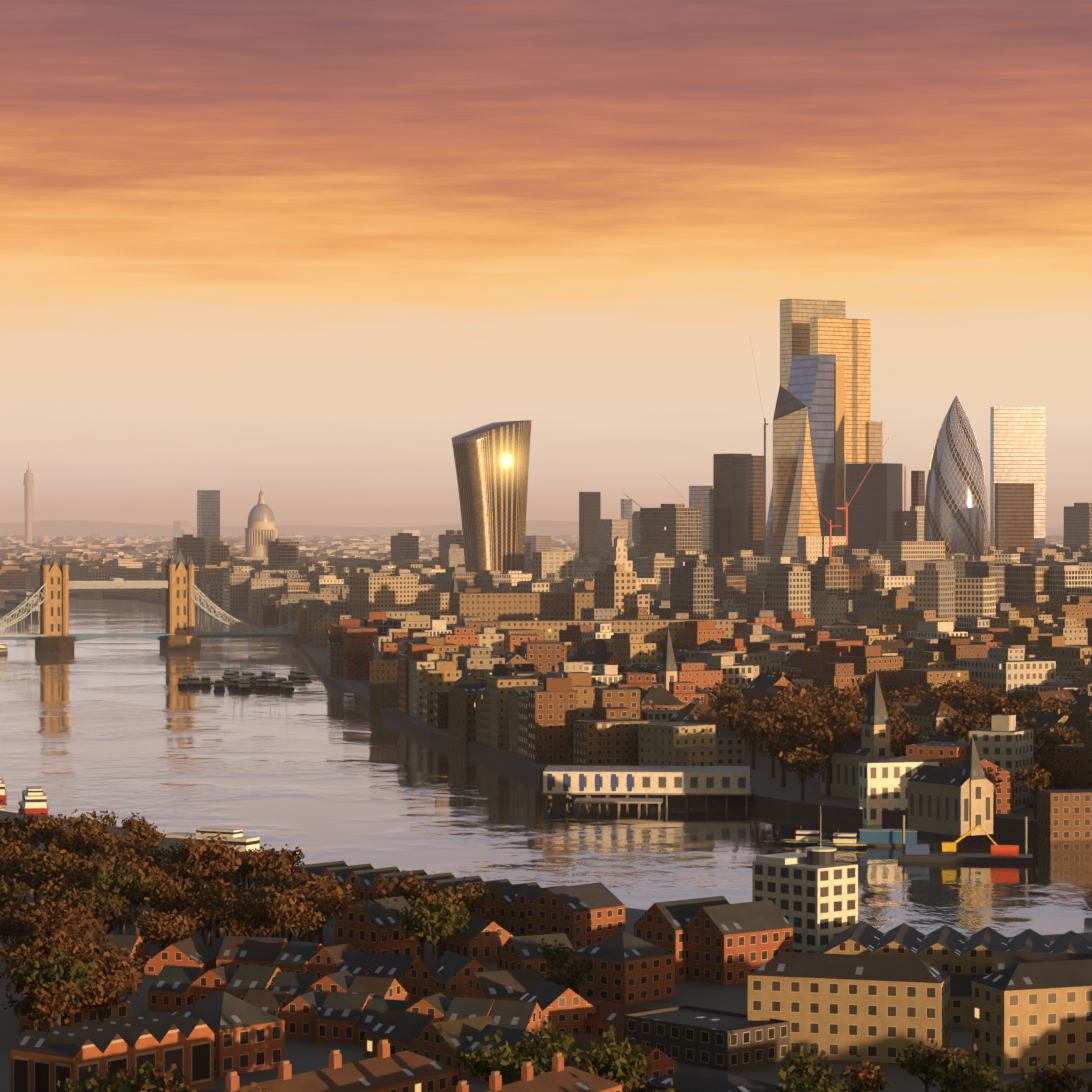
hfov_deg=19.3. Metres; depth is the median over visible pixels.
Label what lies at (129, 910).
tree
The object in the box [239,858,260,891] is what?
tree
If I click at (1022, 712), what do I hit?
tree
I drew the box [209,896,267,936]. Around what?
tree
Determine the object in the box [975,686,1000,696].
tree
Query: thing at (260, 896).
tree
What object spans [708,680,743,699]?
tree
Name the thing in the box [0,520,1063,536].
hills
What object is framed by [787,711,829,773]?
tree
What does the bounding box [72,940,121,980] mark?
tree
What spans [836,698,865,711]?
tree
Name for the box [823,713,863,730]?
tree
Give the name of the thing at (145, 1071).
tree
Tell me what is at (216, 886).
tree
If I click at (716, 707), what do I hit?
tree
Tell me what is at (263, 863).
tree
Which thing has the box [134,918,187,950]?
tree
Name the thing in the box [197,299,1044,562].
city towers
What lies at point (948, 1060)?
tree
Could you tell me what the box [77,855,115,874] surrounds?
tree
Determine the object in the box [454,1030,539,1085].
tree
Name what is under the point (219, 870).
tree
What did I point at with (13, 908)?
tree
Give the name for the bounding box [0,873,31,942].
tree
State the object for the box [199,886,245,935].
tree
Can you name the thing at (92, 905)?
tree
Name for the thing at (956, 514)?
gherkin
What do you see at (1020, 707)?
tree
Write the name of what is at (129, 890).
tree
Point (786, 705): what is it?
tree
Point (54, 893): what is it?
tree
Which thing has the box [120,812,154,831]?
tree
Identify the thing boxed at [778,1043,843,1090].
tree
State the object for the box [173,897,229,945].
tree
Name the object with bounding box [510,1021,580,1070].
tree
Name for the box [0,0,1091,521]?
sky
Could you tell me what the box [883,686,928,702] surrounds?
tree
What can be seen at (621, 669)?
tree
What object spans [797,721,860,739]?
tree
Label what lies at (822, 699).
tree
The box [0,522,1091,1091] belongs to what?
ground
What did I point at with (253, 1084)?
tree
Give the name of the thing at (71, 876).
tree
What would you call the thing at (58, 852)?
tree
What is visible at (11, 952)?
tree
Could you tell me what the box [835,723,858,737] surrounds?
tree
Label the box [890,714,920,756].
tree
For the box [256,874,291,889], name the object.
tree
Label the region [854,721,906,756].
tree
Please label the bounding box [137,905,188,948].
tree
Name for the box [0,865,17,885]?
tree
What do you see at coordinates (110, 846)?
tree
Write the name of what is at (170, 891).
tree
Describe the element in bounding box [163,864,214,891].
tree
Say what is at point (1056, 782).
tree
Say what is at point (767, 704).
tree
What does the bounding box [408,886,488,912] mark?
tree
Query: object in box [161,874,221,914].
tree
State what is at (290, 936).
tree
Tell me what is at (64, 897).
tree
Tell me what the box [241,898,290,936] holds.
tree
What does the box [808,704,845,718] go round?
tree
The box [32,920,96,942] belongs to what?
tree
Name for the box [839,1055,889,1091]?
tree
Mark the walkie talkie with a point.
(492, 463)
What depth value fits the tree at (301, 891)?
619.33 m
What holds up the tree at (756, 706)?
on the ground
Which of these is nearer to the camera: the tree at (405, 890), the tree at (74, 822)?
the tree at (405, 890)
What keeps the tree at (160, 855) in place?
on the ground
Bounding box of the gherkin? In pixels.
[924,396,987,555]
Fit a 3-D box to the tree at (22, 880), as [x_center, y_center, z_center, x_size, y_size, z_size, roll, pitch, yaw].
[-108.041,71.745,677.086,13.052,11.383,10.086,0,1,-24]
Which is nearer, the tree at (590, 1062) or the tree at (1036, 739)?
the tree at (590, 1062)
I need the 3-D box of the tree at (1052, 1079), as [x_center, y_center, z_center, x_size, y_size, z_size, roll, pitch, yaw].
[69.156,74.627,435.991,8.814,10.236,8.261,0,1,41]
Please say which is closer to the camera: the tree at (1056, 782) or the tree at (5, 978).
the tree at (5, 978)
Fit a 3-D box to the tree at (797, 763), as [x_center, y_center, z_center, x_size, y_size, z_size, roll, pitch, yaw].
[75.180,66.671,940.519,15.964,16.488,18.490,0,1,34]
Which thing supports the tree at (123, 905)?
on the ground
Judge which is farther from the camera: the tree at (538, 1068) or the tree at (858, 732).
the tree at (858, 732)
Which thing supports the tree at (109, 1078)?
on the ground
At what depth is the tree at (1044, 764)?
942.21 m
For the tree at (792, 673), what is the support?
on the ground
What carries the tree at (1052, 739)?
on the ground
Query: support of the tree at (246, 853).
on the ground
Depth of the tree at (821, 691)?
1239.61 m
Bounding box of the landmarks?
[24,462,330,560]
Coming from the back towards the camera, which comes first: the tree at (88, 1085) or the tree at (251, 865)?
the tree at (251, 865)
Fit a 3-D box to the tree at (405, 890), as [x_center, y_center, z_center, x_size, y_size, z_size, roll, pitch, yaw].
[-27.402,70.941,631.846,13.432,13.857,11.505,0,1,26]
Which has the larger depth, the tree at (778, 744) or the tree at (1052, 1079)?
the tree at (778, 744)
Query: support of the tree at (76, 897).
on the ground
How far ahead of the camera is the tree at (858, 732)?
971.69 m
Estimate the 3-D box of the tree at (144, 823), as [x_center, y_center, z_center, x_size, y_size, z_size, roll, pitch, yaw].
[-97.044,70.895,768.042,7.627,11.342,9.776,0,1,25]
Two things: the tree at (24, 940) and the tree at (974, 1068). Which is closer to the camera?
the tree at (974, 1068)
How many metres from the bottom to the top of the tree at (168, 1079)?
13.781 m
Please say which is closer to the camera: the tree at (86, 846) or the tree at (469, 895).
the tree at (469, 895)
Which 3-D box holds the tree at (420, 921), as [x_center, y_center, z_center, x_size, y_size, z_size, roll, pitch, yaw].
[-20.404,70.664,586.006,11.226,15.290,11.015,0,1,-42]
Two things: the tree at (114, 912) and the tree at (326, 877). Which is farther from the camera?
the tree at (326, 877)
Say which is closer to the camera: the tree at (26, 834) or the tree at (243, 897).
the tree at (243, 897)
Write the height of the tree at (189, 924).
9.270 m
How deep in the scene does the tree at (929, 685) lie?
1308.74 m
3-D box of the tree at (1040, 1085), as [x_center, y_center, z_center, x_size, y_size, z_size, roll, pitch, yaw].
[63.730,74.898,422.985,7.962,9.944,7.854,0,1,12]
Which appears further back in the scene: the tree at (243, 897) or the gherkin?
the gherkin
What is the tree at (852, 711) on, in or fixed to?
on the ground
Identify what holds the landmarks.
on the ground
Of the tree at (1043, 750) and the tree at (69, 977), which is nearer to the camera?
the tree at (69, 977)
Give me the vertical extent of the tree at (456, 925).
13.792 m
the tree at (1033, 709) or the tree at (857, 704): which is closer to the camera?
the tree at (1033, 709)
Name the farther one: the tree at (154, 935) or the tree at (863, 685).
the tree at (863, 685)
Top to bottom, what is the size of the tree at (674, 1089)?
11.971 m
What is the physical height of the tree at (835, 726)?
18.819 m
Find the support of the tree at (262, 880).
on the ground
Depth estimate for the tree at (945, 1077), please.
434.28 m
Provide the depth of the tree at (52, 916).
588.00 m
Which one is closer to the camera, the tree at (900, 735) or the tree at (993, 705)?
the tree at (900, 735)
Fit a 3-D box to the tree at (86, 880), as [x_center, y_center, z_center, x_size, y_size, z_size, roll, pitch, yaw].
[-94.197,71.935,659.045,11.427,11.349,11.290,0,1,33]
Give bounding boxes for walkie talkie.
[451,420,531,573]
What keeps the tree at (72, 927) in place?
on the ground
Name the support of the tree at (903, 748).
on the ground
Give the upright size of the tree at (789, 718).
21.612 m
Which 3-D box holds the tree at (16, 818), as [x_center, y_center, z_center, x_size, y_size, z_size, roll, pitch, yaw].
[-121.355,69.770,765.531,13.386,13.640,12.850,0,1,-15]
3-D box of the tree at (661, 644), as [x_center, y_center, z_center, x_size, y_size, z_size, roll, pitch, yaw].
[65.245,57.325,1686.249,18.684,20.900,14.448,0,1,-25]
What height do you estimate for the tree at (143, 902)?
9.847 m
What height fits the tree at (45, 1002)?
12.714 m
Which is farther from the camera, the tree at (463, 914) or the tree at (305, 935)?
the tree at (305, 935)
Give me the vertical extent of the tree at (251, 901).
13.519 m
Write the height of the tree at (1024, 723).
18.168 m
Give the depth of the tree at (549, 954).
568.01 m
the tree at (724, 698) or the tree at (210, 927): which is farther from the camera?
the tree at (724, 698)
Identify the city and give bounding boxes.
[0,503,1091,809]
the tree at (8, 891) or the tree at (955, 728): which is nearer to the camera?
the tree at (8, 891)
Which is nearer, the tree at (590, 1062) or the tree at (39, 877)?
the tree at (590, 1062)
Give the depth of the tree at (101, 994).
504.08 m
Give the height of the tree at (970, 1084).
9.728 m
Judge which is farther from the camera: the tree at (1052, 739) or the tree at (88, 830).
the tree at (1052, 739)
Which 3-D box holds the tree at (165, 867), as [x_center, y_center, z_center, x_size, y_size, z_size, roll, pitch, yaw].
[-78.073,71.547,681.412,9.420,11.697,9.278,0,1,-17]
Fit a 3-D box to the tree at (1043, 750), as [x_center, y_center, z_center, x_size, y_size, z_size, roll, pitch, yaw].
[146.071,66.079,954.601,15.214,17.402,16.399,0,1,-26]
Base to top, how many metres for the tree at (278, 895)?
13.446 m
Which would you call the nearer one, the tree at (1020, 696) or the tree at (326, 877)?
the tree at (326, 877)
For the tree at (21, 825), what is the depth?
760.52 m
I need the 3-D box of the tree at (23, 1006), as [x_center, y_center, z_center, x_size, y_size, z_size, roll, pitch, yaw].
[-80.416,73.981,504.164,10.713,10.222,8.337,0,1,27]
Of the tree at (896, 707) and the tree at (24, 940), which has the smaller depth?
the tree at (24, 940)
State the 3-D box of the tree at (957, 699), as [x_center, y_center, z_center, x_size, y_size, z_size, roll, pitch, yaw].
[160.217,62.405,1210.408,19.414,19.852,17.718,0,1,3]
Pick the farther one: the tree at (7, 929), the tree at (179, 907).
the tree at (179, 907)
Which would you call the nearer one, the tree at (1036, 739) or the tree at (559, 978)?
the tree at (559, 978)
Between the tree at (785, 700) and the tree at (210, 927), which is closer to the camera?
the tree at (210, 927)
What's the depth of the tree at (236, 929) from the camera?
602.51 m
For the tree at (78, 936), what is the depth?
553.79 m
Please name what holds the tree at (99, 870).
on the ground
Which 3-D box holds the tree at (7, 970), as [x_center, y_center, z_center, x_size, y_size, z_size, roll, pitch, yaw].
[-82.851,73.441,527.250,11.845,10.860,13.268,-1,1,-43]
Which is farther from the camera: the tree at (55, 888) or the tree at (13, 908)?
the tree at (55, 888)
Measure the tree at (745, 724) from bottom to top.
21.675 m
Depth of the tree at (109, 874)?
638.93 m
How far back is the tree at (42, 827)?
754.80 m
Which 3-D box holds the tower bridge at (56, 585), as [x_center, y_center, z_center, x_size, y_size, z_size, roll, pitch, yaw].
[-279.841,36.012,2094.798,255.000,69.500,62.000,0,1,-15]
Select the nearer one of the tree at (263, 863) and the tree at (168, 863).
the tree at (263, 863)
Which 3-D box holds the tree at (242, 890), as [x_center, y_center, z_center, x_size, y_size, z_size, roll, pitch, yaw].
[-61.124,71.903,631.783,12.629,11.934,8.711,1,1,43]
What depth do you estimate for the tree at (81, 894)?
627.51 m
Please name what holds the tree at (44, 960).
on the ground
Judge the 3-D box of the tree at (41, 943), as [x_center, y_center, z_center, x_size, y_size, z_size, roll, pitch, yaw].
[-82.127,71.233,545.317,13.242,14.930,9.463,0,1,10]
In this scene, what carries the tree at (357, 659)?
on the ground
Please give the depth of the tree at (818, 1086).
416.97 m
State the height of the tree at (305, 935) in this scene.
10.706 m
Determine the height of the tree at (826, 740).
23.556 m
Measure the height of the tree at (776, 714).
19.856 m
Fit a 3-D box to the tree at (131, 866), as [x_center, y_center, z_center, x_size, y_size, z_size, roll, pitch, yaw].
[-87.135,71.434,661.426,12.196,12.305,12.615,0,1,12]
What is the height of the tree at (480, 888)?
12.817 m
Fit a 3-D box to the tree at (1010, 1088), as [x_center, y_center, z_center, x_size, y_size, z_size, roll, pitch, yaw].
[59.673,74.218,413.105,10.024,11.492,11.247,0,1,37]
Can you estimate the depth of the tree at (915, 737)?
1047.06 m
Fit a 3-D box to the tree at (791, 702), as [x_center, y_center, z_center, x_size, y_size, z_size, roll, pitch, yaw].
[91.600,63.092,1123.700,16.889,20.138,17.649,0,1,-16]
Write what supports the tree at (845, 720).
on the ground
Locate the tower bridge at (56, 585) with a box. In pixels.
[0,549,308,651]
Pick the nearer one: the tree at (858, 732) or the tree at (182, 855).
the tree at (182, 855)
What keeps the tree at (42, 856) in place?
on the ground
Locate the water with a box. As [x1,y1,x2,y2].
[0,595,1091,936]
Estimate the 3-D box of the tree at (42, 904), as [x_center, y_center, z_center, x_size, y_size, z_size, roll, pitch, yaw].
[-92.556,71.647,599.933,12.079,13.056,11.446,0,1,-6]
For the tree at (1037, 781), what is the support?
on the ground
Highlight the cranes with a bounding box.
[624,339,933,556]
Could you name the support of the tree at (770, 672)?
on the ground
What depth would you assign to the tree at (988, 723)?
1111.19 m
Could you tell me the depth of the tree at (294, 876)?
662.16 m
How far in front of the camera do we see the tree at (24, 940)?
568.21 m
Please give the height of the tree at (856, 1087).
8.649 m
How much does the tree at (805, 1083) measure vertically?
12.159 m
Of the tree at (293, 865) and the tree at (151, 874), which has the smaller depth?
the tree at (151, 874)
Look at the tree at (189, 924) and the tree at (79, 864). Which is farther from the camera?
the tree at (79, 864)
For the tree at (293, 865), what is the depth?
693.43 m
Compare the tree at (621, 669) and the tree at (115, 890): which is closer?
the tree at (115, 890)
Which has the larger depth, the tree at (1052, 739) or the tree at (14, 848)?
the tree at (1052, 739)
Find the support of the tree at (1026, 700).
on the ground
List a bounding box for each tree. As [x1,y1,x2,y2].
[0,816,12,830]
[0,820,17,834]
[0,823,41,851]
[0,827,18,839]
[0,836,36,889]
[0,850,49,903]
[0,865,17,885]
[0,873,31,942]
[0,896,33,938]
[0,901,49,953]
[0,938,56,976]
[0,954,47,987]
[2,864,39,903]
[2,938,39,961]
[2,987,66,1030]
[4,949,64,1002]
[4,959,80,987]
[6,951,87,990]
[9,812,65,853]
[11,944,96,1024]
[13,929,61,949]
[14,852,67,898]
[16,813,55,854]
[17,840,71,870]
[23,895,69,933]
[23,975,91,1028]
[24,919,102,963]
[27,814,68,853]
[29,852,101,886]
[29,880,91,905]
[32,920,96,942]
[36,874,79,901]
[37,912,112,943]
[41,901,91,931]
[44,924,109,971]
[46,842,75,855]
[50,828,89,859]
[50,890,100,927]
[51,886,90,906]
[52,826,116,862]
[56,879,92,889]
[57,809,125,861]
[57,1066,129,1091]
[60,869,110,888]
[60,897,111,928]
[61,823,103,855]
[61,879,102,904]
[64,867,120,886]
[69,851,121,870]
[72,889,123,928]
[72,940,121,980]
[73,890,142,933]
[73,970,138,1022]
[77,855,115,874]
[78,947,150,991]
[80,862,127,879]
[88,863,154,934]
[91,1060,176,1091]
[94,836,154,867]
[95,864,152,934]
[96,862,152,921]
[99,832,133,854]
[100,894,136,933]
[105,895,135,933]
[107,840,160,904]
[111,829,165,855]
[112,1061,184,1091]
[114,856,165,934]
[119,1069,196,1091]
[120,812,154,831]
[126,818,159,837]
[129,824,164,849]
[133,870,162,925]
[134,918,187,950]
[135,882,182,911]
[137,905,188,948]
[141,843,173,900]
[144,873,201,946]
[156,843,212,864]
[157,893,201,943]
[158,855,199,883]
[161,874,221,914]
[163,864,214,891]
[165,834,205,865]
[169,911,202,940]
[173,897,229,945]
[174,861,235,886]
[182,859,234,905]
[186,890,221,945]
[188,832,242,871]
[193,874,239,937]
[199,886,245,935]
[205,848,250,876]
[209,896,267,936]
[211,882,256,897]
[212,869,245,889]
[219,912,255,936]
[221,892,256,935]
[226,892,276,936]
[232,843,266,889]
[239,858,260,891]
[239,882,281,936]
[241,855,279,884]
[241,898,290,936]
[242,1080,286,1091]
[245,884,281,936]
[247,846,303,881]
[248,864,297,893]
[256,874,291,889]
[260,844,301,862]
[260,883,342,940]
[262,844,304,868]
[267,891,325,940]
[269,878,306,927]
[275,888,292,941]
[277,879,335,940]
[278,861,304,877]
[279,871,316,885]
[281,885,311,937]
[281,928,284,937]
[284,872,345,934]
[298,879,354,945]
[303,893,345,942]
[308,913,329,941]
[344,648,368,680]
[375,871,435,905]
[379,895,429,911]
[394,899,448,961]
[399,891,459,959]
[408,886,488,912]
[408,898,469,952]
[424,897,471,956]
[445,876,491,913]
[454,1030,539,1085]
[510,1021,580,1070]
[514,1050,587,1078]
[534,938,574,983]
[541,958,588,989]
[547,952,596,990]
[575,1025,651,1088]
[583,1061,651,1091]
[618,663,627,672]
[654,1080,679,1091]
[655,638,676,652]
[663,643,694,648]
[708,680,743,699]
[713,698,746,729]
[717,693,742,707]
[718,700,753,730]
[722,698,774,715]
[728,706,784,769]
[748,699,779,712]
[748,712,794,776]
[754,727,813,786]
[759,665,797,685]
[764,687,806,712]
[767,703,815,747]
[771,671,797,678]
[773,1065,863,1091]
[774,702,828,745]
[776,744,830,800]
[777,699,826,714]
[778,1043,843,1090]
[787,697,826,710]
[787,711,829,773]
[797,686,845,711]
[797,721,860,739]
[799,695,834,712]
[802,717,856,795]
[806,685,834,699]
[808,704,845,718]
[810,1081,837,1091]
[813,701,864,730]
[816,721,844,735]
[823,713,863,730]
[824,683,865,711]
[827,706,863,723]
[828,711,862,729]
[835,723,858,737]
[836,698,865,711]
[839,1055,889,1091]
[841,1083,870,1091]
[842,724,900,748]
[844,698,905,724]
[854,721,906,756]
[855,672,887,698]
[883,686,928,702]
[889,1037,952,1091]
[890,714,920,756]
[892,722,930,744]
[897,739,911,756]
[910,677,949,689]
[919,1042,977,1080]
[921,1053,1007,1091]
[922,683,957,702]
[924,708,989,741]
[944,1054,1006,1091]
[945,674,987,695]
[945,685,995,714]
[948,1073,991,1091]
[965,690,1016,717]
[970,712,991,728]
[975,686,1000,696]
[986,1074,1039,1091]
[987,689,1030,705]
[987,714,1036,729]
[1000,1079,1050,1091]
[1005,695,1049,718]
[1005,706,1052,717]
[1009,763,1051,818]
[1014,1057,1085,1091]
[1022,692,1036,704]
[1027,699,1068,713]
[1027,727,1039,750]
[1033,739,1054,789]
[1033,753,1054,789]
[1035,695,1071,713]
[1035,722,1080,750]
[1042,765,1080,789]
[1075,1077,1091,1091]
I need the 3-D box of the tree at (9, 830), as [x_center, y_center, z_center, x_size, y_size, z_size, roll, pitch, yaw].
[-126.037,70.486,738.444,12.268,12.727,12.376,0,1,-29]
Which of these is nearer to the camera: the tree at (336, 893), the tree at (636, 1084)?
the tree at (636, 1084)
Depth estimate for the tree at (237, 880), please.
671.85 m
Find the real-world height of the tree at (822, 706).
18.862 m
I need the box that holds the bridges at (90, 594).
[0,588,143,601]
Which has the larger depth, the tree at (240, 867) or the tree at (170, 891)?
the tree at (240, 867)
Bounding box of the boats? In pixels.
[0,592,1032,862]
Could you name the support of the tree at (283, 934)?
on the ground
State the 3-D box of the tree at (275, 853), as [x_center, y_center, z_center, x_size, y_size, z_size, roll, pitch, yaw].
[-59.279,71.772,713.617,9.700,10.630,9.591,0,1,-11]
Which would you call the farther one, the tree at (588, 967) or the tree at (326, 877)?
the tree at (326, 877)
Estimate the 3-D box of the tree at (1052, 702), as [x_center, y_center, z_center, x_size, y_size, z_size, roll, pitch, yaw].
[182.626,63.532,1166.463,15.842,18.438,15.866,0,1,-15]
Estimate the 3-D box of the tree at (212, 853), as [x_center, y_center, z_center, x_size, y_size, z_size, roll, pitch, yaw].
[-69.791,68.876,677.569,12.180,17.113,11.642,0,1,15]
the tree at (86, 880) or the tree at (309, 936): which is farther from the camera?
the tree at (86, 880)
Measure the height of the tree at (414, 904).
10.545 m
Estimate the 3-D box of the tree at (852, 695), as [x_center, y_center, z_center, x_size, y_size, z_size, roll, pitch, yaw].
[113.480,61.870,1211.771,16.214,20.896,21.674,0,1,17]
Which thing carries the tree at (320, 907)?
on the ground
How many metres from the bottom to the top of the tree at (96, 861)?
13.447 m
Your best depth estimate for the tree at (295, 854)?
712.40 m
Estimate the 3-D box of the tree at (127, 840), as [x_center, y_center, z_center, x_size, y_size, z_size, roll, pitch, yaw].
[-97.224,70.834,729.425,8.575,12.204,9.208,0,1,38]
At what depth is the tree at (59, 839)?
737.70 m
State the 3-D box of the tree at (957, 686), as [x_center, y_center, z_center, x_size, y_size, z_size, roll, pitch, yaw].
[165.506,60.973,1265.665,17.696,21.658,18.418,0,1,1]
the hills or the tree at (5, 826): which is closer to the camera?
the tree at (5, 826)
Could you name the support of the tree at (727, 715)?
on the ground
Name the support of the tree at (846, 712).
on the ground
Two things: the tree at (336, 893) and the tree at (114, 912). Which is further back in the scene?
the tree at (336, 893)
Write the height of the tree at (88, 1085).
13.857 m
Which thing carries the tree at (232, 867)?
on the ground
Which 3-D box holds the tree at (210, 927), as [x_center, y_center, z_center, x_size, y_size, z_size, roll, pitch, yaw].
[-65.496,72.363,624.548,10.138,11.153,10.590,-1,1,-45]
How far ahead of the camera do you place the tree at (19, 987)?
509.97 m
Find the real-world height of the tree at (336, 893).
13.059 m
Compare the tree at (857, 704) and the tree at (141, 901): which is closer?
the tree at (141, 901)
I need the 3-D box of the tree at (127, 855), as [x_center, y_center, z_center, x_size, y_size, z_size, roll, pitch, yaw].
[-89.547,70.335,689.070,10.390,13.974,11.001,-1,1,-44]
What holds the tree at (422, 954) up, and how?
on the ground
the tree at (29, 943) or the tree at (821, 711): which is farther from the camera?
the tree at (821, 711)
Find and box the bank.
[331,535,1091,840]
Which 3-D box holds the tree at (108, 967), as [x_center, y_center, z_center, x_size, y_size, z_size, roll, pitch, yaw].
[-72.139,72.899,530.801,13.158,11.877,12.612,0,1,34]
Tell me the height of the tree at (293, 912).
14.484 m
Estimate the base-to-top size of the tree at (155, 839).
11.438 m
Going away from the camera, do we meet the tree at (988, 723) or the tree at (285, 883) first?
the tree at (285, 883)
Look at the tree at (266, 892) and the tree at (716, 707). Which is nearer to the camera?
the tree at (266, 892)
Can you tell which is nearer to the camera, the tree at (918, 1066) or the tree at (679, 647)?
the tree at (918, 1066)
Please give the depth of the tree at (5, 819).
764.55 m
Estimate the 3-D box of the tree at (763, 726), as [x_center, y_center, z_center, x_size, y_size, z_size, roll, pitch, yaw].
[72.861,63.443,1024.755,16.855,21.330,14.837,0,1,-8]
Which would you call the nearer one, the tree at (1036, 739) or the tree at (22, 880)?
the tree at (22, 880)
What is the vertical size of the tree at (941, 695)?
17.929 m
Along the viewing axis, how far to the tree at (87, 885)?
643.02 m
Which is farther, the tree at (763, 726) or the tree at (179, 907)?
the tree at (763, 726)
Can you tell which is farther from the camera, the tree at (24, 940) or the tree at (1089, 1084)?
the tree at (24, 940)
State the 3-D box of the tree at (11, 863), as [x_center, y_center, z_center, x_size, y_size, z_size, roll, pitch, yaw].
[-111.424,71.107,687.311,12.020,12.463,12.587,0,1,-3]
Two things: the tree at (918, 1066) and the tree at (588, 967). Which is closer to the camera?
the tree at (918, 1066)
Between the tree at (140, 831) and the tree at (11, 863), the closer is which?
the tree at (11, 863)

